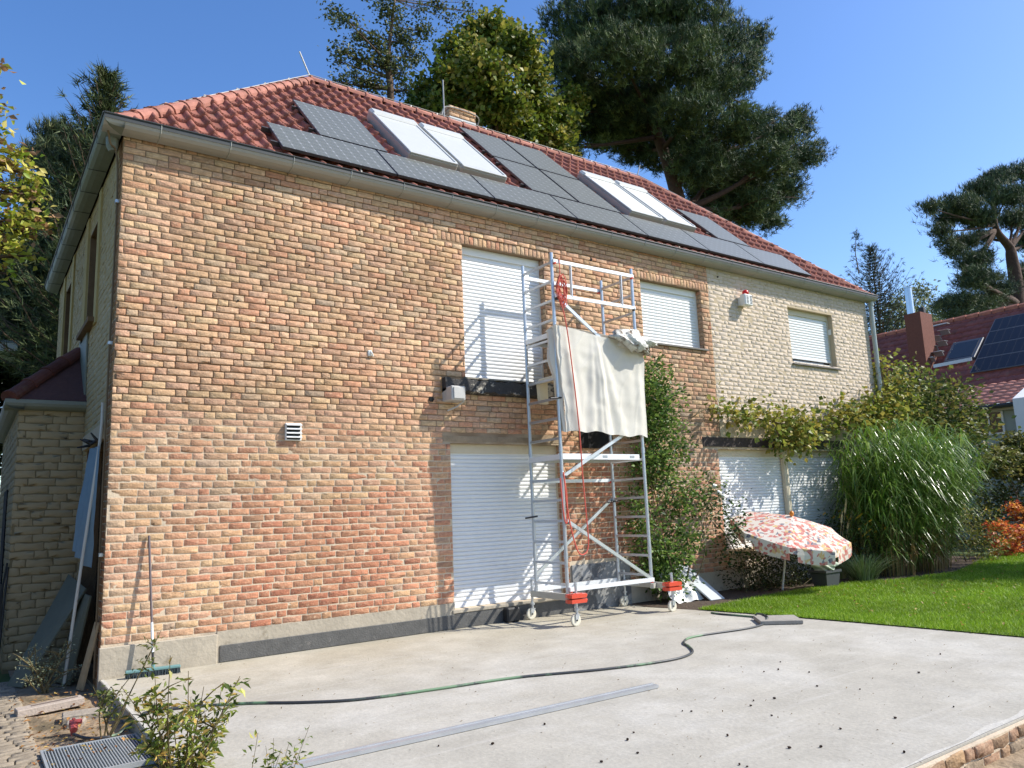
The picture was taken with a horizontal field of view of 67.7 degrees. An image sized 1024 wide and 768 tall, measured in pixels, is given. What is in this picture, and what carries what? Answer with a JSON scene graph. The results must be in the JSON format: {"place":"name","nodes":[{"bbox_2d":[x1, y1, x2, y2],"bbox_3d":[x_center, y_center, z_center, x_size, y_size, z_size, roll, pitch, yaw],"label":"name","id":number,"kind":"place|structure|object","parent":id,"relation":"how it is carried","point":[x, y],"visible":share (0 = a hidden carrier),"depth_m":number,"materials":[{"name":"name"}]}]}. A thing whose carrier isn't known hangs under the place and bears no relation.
{"place":"outdoors","nodes":[
{"label":"outdoors","id":0,"kind":"place"},
{"bbox_2d":[0,682,43,767],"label":"paving","id":1,"kind":"structure","parent":0,"point":[14,732],"depth_m":6.19,"materials":[{"name":"stone"}]},
{"bbox_2d":[7,574,86,687],"bbox_3d":[-5.367,2.796,8.773,0.706,1.100,1.097,4,-11,-35],"label":"leaning board","id":2,"kind":"object","parent":1,"relation":"on","point":[58,614],"visible":0.93,"depth_m":8.59,"materials":[{"name":"grey wood"}]},
{"bbox_2d":[14,695,83,716],"bbox_3d":[-4.300,2.999,7.097,0.540,0.093,0.170,6,-12,-40],"label":"stone block","id":3,"kind":"object","parent":1,"relation":"on","point":[49,706],"depth_m":7.05,"materials":[{"name":"grey stone"}]},
{"bbox_2d":[8,664,158,767],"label":"soil bed","id":4,"kind":"object","parent":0,"point":[27,694],"visible":0.2,"depth_m":6.80,"materials":[{"name":"brown soil"}]},
{"bbox_2d":[9,636,81,693],"bbox_3d":[-4.814,2.922,7.867,0.663,0.580,0.444,4,-11,-35],"label":"grey shrub","id":5,"kind":"object","parent":4,"relation":"on","point":[47,668],"visible":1,"depth_m":7.87,"materials":[{"name":"green plant"}]},
{"bbox_2d":[54,593,91,684],"bbox_3d":[-4.886,2.812,8.455,0.287,0.912,0.656,4,-11,-35],"label":"leaning board","id":6,"kind":"object","parent":4,"relation":"on","point":[83,605],"visible":0.79,"depth_m":8.32,"materials":[{"name":"grey wood"}]},
{"bbox_2d":[8,689,138,765],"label":"fallen leaves","id":7,"kind":"object","parent":4,"relation":"on","point":[79,725],"visible":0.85,"depth_m":6.22,"materials":[{"name":"brown plant"}]},
{"bbox_2d":[69,718,81,735],"bbox_3d":[-3.583,2.828,6.249,0.096,0.164,0.103,2,-10,-23],"label":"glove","id":8,"kind":"object","parent":4,"relation":"on","point":[73,724],"visible":0.89,"depth_m":6.25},
{"bbox_2d":[62,402,103,687],"bbox_3d":[-4.642,1.711,8.267,0.374,3.022,0.036,-5,-10,16],"label":"white pole","id":9,"kind":"object","parent":4,"relation":"on","point":[84,546],"visible":0.96,"depth_m":8.24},
{"bbox_2d":[76,622,99,689],"bbox_3d":[-4.414,2.831,7.946,0.260,0.672,0.089,-3,-9,4],"label":"leaning board","id":10,"kind":"object","parent":4,"relation":"on","point":[85,668],"visible":1,"depth_m":7.92,"materials":[{"name":"brown wood"}]},
{"bbox_2d":[61,705,116,728],"bbox_3d":[-3.723,2.954,6.753,0.456,0.095,0.413,4,-11,-35],"label":"stone block","id":11,"kind":"object","parent":4,"relation":"on","point":[78,714],"depth_m":6.74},
{"bbox_2d":[40,733,156,767],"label":"light shaft grate","id":12,"kind":"object","parent":4,"relation":"on","point":[118,756],"visible":0.87,"depth_m":5.56,"materials":[{"name":"metal"}]},
{"bbox_2d":[91,631,162,737],"bbox_3d":[-3.138,2.448,6.223,0.303,0.790,0.518,-9,-11,35],"label":"thin shrub","id":13,"kind":"object","parent":4,"relation":"on","point":[105,695],"visible":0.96,"depth_m":6.13,"materials":[{"name":"green plant"}]},
{"bbox_2d":[119,655,249,767],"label":"leafy shrub","id":14,"kind":"object","parent":4,"relation":"on","point":[160,746],"visible":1,"depth_m":4.63,"materials":[{"name":"green plant"}]},
{"bbox_2d":[242,725,312,767],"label":"leafy shrub","id":15,"kind":"object","parent":4,"relation":"on","point":[284,759],"visible":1,"depth_m":3.58,"materials":[{"name":"green plant"}]},
{"bbox_2d":[72,612,768,739],"bbox_3d":[0.170,2.854,7.707,7.857,0.187,1.875,4,-11,-35],"label":"garden hose","id":16,"kind":"object","parent":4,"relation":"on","point":[416,691],"visible":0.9,"depth_m":6.85,"materials":[{"name":"rubber"}]},
{"bbox_2d":[0,540,1023,717],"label":"ground","id":17,"kind":"structure","parent":0,"point":[4,677],"depth_m":10.82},
{"bbox_2d":[0,563,8,647],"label":"dark frame","id":18,"kind":"object","parent":17,"relation":"on","point":[2,599],"visible":1,"depth_m":9.24,"materials":[{"name":"black metal"}]},
{"bbox_2d":[0,340,18,370],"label":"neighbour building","id":19,"kind":"structure","parent":17,"relation":"on","point":[12,346],"depth_m":18.06,"materials":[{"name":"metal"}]},
{"bbox_2d":[0,307,56,477],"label":"yew tree","id":20,"kind":"object","parent":17,"relation":"on","point":[6,382],"visible":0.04,"depth_m":19.52,"materials":[{"name":"green plant"}]},
{"bbox_2d":[0,58,63,286],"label":"cherry tree","id":21,"kind":"object","parent":17,"relation":"on","point":[32,220],"visible":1,"depth_m":10.83,"materials":[{"name":"green plant"}]},
{"bbox_2d":[0,114,88,352],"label":"fir tree","id":22,"kind":"object","parent":17,"relation":"on","point":[47,135],"visible":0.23,"depth_m":19.21,"materials":[{"name":"green plant"}]},
{"bbox_2d":[316,0,493,100],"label":"thin tree","id":23,"kind":"object","parent":17,"relation":"on","point":[389,67],"visible":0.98,"depth_m":25.93,"materials":[{"name":"green plant"}]},
{"bbox_2d":[0,59,862,380],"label":"spruce tree","id":24,"kind":"object","parent":17,"relation":"on","point":[104,93],"visible":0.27,"depth_m":17.76,"materials":[{"name":"green plant"}]},
{"bbox_2d":[0,51,886,695],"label":"brick house","id":25,"kind":"structure","parent":17,"relation":"on","point":[290,355],"depth_m":10.18,"materials":[{"name":"brown brick"}]},
{"bbox_2d":[0,490,8,583],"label":"annex door","id":26,"kind":"structure","parent":25,"relation":"in","point":[4,520],"depth_m":10.67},
{"bbox_2d":[72,445,99,567],"bbox_3d":[-4.758,1.366,8.523,0.140,1.350,0.830,4,-11,-35],"label":"blue cloth","id":27,"kind":"object","parent":25,"relation":"hanging from","point":[82,513],"visible":0.81,"depth_m":8.55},
{"bbox_2d":[77,432,98,447],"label":"bundled cables","id":28,"kind":"object","parent":25,"relation":"attached to","point":[88,442],"visible":1,"depth_m":8.75,"materials":[{"name":"black plastic"}]},
{"bbox_2d":[92,452,102,663],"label":"downpipe","id":29,"kind":"structure","parent":25,"relation":"in","point":[102,452],"depth_m":9.58,"materials":[{"name":"grey metal"}]},
{"bbox_2d":[462,247,543,381],"bbox_3d":[-0.166,-1.021,11.661,1.520,2.010,0.054,4,-11,-35],"label":"window","id":30,"kind":"structure","parent":25,"relation":"in","point":[492,285],"depth_m":11.62,"materials":[{"name":"white plastic"}]},
{"bbox_2d":[450,444,562,607],"bbox_3d":[-0.085,2.013,11.134,1.980,2.250,0.054,4,-11,-35],"label":"window","id":31,"kind":"structure","parent":25,"relation":"in","point":[493,562],"depth_m":11.06,"materials":[{"name":"white plastic"}]},
{"bbox_2d":[640,281,708,350],"bbox_3d":[2.889,-1.220,13.808,1.650,1.165,0.204,4,-11,-35],"label":"window","id":32,"kind":"structure","parent":25,"relation":"in","point":[669,314],"depth_m":13.87,"materials":[{"name":"white plastic"}]},
{"bbox_2d":[718,449,785,549],"bbox_3d":[4.541,2.157,14.441,2.030,1.810,0.054,4,-11,-35],"label":"window","id":33,"kind":"structure","parent":25,"relation":"in","point":[757,470],"depth_m":14.49,"materials":[{"name":"white plastic"}]},
{"bbox_2d":[787,309,840,369],"bbox_3d":[6.383,-0.945,16.274,1.680,1.225,0.204,4,-11,-35],"label":"window","id":34,"kind":"structure","parent":25,"relation":"in","point":[809,337],"depth_m":16.35,"materials":[{"name":"white plastic"}]},
{"bbox_2d":[788,451,849,537],"bbox_3d":[6.225,2.285,15.630,2.100,1.810,0.054,4,-11,-35],"label":"window","id":35,"kind":"structure","parent":25,"relation":"in","point":[803,483],"depth_m":15.62,"materials":[{"name":"white plastic"}]},
{"bbox_2d":[399,0,595,157],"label":"maple tree","id":36,"kind":"object","parent":17,"relation":"on","point":[471,69],"visible":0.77,"depth_m":23.80,"materials":[{"name":"green plant"}]},
{"bbox_2d":[533,0,839,239],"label":"pine tree","id":37,"kind":"object","parent":17,"relation":"on","point":[642,115],"visible":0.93,"depth_m":30.91,"materials":[{"name":"green plant"}]},
{"bbox_2d":[839,242,936,335],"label":"spruce tree","id":38,"kind":"object","parent":17,"relation":"on","point":[868,279],"visible":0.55,"depth_m":43.26,"materials":[{"name":"green plant"}]},
{"bbox_2d":[870,278,943,334],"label":"birch tree","id":39,"kind":"object","parent":17,"relation":"on","point":[926,294],"visible":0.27,"depth_m":52.07,"materials":[{"name":"green plant"}]},
{"bbox_2d":[869,286,1023,539],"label":"neighbour house","id":40,"kind":"structure","parent":17,"relation":"on","point":[988,345],"depth_m":28.05,"materials":[{"name":"tile"}]},
{"bbox_2d":[943,337,984,362],"bbox_3d":[16.833,-1.230,28.401,1.076,0.930,1.100,4,-11,-35],"label":"roof window","id":41,"kind":"structure","parent":40,"relation":"in","point":[967,348],"depth_m":28.30,"materials":[{"name":"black glass"}]},
{"bbox_2d":[974,411,1005,435],"bbox_3d":[15.254,1.253,24.395,0.048,0.777,0.883,4,-11,-35],"label":"window","id":42,"kind":"structure","parent":40,"relation":"in","point":[1001,418],"depth_m":24.24,"materials":[{"name":"white glass"}]},
{"bbox_2d":[908,157,1023,320],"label":"pine tree","id":43,"kind":"object","parent":17,"relation":"on","point":[990,191],"visible":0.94,"depth_m":40.30,"materials":[{"name":"green plant"}]},
{"bbox_2d":[916,720,1023,767],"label":"retaining wall","id":44,"kind":"structure","parent":17,"relation":"on","point":[993,747],"depth_m":4.82,"materials":[{"name":"brick"}]},
{"bbox_2d":[946,443,1023,552],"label":"hedge","id":45,"kind":"object","parent":17,"relation":"on","point":[1002,494],"visible":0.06,"depth_m":20.56,"materials":[{"name":"green plant"}]},
{"bbox_2d":[0,0,1023,482],"label":"sky","id":46,"kind":"structure","parent":0,"point":[916,97],"materials":[{"name":"blue"}]},
{"bbox_2d":[99,604,1023,767],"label":"terrace","id":47,"kind":"structure","parent":0,"point":[979,677],"depth_m":6.36,"materials":[{"name":"concrete"}]},
{"bbox_2d":[125,535,180,678],"bbox_3d":[-3.778,2.328,8.076,0.527,1.431,0.228,3,-11,-28],"label":"broom","id":48,"kind":"object","parent":47,"relation":"on","point":[162,670],"visible":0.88,"depth_m":7.97,"materials":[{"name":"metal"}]},
{"bbox_2d":[272,683,658,767],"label":"aluminium batten","id":49,"kind":"object","parent":47,"relation":"on","point":[357,751],"visible":1,"depth_m":5.46,"materials":[{"name":"metal"}]},
{"bbox_2d":[503,606,519,622],"bbox_3d":[-0.004,3.226,10.681,0.220,0.196,0.130,4,-11,-35],"label":"black bucket","id":50,"kind":"object","parent":47,"relation":"on","point":[511,614],"visible":1,"depth_m":10.62,"materials":[{"name":"plastic"}]},
{"bbox_2d":[101,680,1023,767],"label":"mortar skim","id":51,"kind":"object","parent":47,"relation":"on","point":[986,728],"visible":0.63,"depth_m":5.09,"materials":[{"name":"grey concrete"}]},
{"bbox_2d":[521,252,676,626],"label":"scaffold tower","id":52,"kind":"structure","parent":47,"relation":"on","point":[561,457],"depth_m":11.14,"materials":[{"name":"metal"}]},
{"bbox_2d":[536,376,563,404],"bbox_3d":[0.564,0.083,11.029,0.160,0.370,0.480,4,-11,-35],"label":"wall lamp","id":53,"kind":"object","parent":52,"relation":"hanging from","point":[542,391],"visible":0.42,"depth_m":11.14,"materials":[{"name":"beige plastic"}]},
{"bbox_2d":[555,259,567,307],"bbox_3d":[0.701,-1.451,10.954,0.203,0.740,0.076,4,-11,-35],"label":"rope coil","id":54,"kind":"object","parent":52,"relation":"hanging from","point":[558,289],"visible":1,"depth_m":10.93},
{"bbox_2d":[560,301,588,554],"bbox_3d":[0.815,0.521,10.608,0.424,3.652,0.091,2,-10,-26],"label":"rope","id":55,"kind":"object","parent":52,"relation":"hanging from","point":[566,499],"visible":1,"depth_m":10.50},
{"bbox_2d":[565,593,587,603],"bbox_3d":[0.862,2.838,10.126,0.325,0.121,0.180,4,-11,-35],"label":"ballast weight","id":56,"kind":"object","parent":52,"relation":"attached to","point":[574,598],"visible":1,"depth_m":10.05,"materials":[{"name":"red plastic"}]},
{"bbox_2d":[546,324,647,437],"bbox_3d":[1.256,-0.005,11.209,1.766,1.575,0.360,4,-11,-35],"label":"dust sheet","id":57,"kind":"object","parent":52,"relation":"hanging from","point":[609,382],"visible":0.97,"depth_m":11.03,"materials":[{"name":"white fabric"}]},
{"bbox_2d":[608,329,657,355],"bbox_3d":[1.880,-0.636,11.624,1.091,0.414,0.410,4,-11,-35],"label":"cloth","id":58,"kind":"object","parent":52,"relation":"on","point":[631,340],"visible":1,"depth_m":11.43,"materials":[{"name":"white fabric"}]},
{"bbox_2d":[662,581,681,590],"bbox_3d":[2.344,2.943,11.124,0.325,0.121,0.180,4,-11,-35],"label":"ballast weight","id":59,"kind":"object","parent":52,"relation":"attached to","point":[673,586],"visible":0.99,"depth_m":11.05,"materials":[{"name":"red plastic"}]},
{"bbox_2d":[220,609,1016,765],"bbox_3d":[0.721,2.743,7.359,7.289,0.020,6.266,4,-11,-35],"label":"leaf debris","id":60,"kind":"object","parent":47,"relation":"on","point":[649,690],"visible":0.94,"depth_m":6.41,"materials":[{"name":"brown plant"}]},
{"bbox_2d":[753,615,803,624],"bbox_3d":[3.394,3.012,9.747,0.520,0.048,0.480,-3,-9,6],"label":"concrete pad","id":61,"kind":"object","parent":47,"relation":"on","point":[779,619],"visible":1,"depth_m":9.58,"materials":[{"name":"grey concrete"}]},
{"bbox_2d":[632,556,980,609],"bbox_3d":[6.250,3.839,15.340,11.140,0.001,3.760,4,-11,-35],"label":"planting bed","id":62,"kind":"object","parent":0,"point":[727,595],"visible":0.21,"depth_m":13.00,"materials":[{"name":"soil"}]},
{"bbox_2d":[615,352,728,601],"bbox_3d":[2.866,1.519,12.802,2.841,4.117,1.157,4,-11,-35],"label":"climbing rose","id":63,"kind":"object","parent":62,"relation":"on","point":[655,411],"visible":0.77,"depth_m":12.41,"materials":[{"name":"green plant"}]},
{"bbox_2d":[656,565,703,603],"bbox_3d":[2.607,3.155,12.227,0.750,0.652,0.643,4,-11,-35],"label":"white tarp","id":64,"kind":"object","parent":62,"relation":"on","point":[681,595],"visible":0.41,"depth_m":12.10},
{"bbox_2d":[676,565,724,600],"bbox_3d":[3.039,3.237,12.467,0.320,0.528,0.780,4,-11,-35],"label":"leaning board","id":65,"kind":"object","parent":62,"relation":"on","point":[708,591],"visible":0.57,"depth_m":12.34,"materials":[{"name":"white wood"}]},
{"bbox_2d":[685,471,768,592],"bbox_3d":[3.623,2.502,12.956,1.117,2.083,1.203,4,-11,-35],"label":"rose bush","id":66,"kind":"object","parent":62,"relation":"on","point":[718,493],"visible":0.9,"depth_m":12.94,"materials":[{"name":"green plant"}]},
{"bbox_2d":[713,544,813,592],"bbox_3d":[4.798,3.363,13.712,2.871,1.189,1.079,4,-11,-35],"label":"shrub","id":67,"kind":"object","parent":62,"relation":"on","point":[778,573],"visible":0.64,"depth_m":13.42,"materials":[{"name":"green plant"}]},
{"bbox_2d":[730,511,851,589],"bbox_3d":[4.768,2.844,13.044,1.758,1.351,1.863,-11,-13,42],"label":"parasol","id":68,"kind":"object","parent":62,"relation":"on","point":[781,536],"visible":0.97,"depth_m":12.56,"materials":[{"name":"fabric"}]},
{"bbox_2d":[676,348,933,465],"bbox_3d":[6.236,1.374,15.553,8.381,4.941,1.525,4,-11,-35],"label":"grapevine","id":69,"kind":"object","parent":62,"relation":"on","point":[803,432],"visible":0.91,"depth_m":15.48,"materials":[{"name":"green plant"}]},
{"bbox_2d":[816,504,867,573],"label":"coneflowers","id":70,"kind":"object","parent":62,"relation":"on","point":[839,525],"visible":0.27,"depth_m":15.14,"materials":[{"name":"green plant"}]},
{"bbox_2d":[835,552,901,581],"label":"grass clump","id":71,"kind":"object","parent":62,"relation":"on","point":[868,570],"visible":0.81,"depth_m":13.81,"materials":[{"name":"green plant"}]},
{"bbox_2d":[833,507,904,576],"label":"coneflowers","id":72,"kind":"object","parent":62,"relation":"on","point":[870,539],"visible":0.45,"depth_m":14.59,"materials":[{"name":"green plant"}]},
{"bbox_2d":[874,356,1016,465],"bbox_3d":[10.668,1.878,19.449,5.933,4.883,2.630,4,-11,-35],"label":"garden shrub","id":73,"kind":"object","parent":62,"relation":"on","point":[936,408],"visible":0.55,"depth_m":19.33,"materials":[{"name":"green plant"}]},
{"bbox_2d":[952,500,1014,561],"bbox_3d":[10.306,3.285,16.973,1.953,1.383,1.202,4,-11,-35],"label":"shrub","id":74,"kind":"object","parent":62,"relation":"on","point":[978,541],"visible":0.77,"depth_m":16.85,"materials":[{"name":"green plant"}]},
{"bbox_2d":[835,497,856,578],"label":"feather grass","id":75,"kind":"object","parent":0,"point":[842,575],"depth_m":14.76,"materials":[{"name":"plant"}]},
{"bbox_2d":[699,550,1023,636],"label":"lawn","id":76,"kind":"structure","parent":0,"point":[922,612],"depth_m":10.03,"materials":[{"name":"green plant"}]},
{"bbox_2d":[808,569,841,586],"bbox_3d":[5.461,3.378,13.275,0.466,0.288,0.339,4,-11,-35],"label":"garden tub","id":77,"kind":"object","parent":76,"relation":"on","point":[829,578],"visible":0.76,"depth_m":13.16,"materials":[{"name":"grey plastic"}]},
{"bbox_2d":[811,562,838,570],"bbox_3d":[5.487,3.207,13.323,0.336,0.284,0.593,-11,-13,43],"label":"folded fabric","id":78,"kind":"object","parent":77,"relation":"on","point":[822,567],"visible":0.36,"depth_m":13.19,"materials":[{"name":"fabric"}]},
{"bbox_2d":[970,426,1023,546],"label":"garden shrub","id":79,"kind":"object","parent":76,"relation":"on","point":[1009,450],"visible":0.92,"depth_m":19.06,"materials":[{"name":"green plant"}]},
{"bbox_2d":[980,497,1023,555],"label":"japanese maple","id":80,"kind":"object","parent":76,"relation":"on","point":[1017,531],"visible":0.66,"depth_m":17.87,"materials":[{"name":"orange plant"}]},
{"bbox_2d":[806,412,1004,576],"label":"ornamental grass","id":81,"kind":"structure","parent":0,"point":[909,498],"depth_m":14.92,"materials":[{"name":"green plant"}]},
{"bbox_2d":[984,749,1023,767],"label":"path","id":82,"kind":"structure","parent":0,"point":[1015,760],"depth_m":4.84,"materials":[{"name":"beige stone"}]}
]}

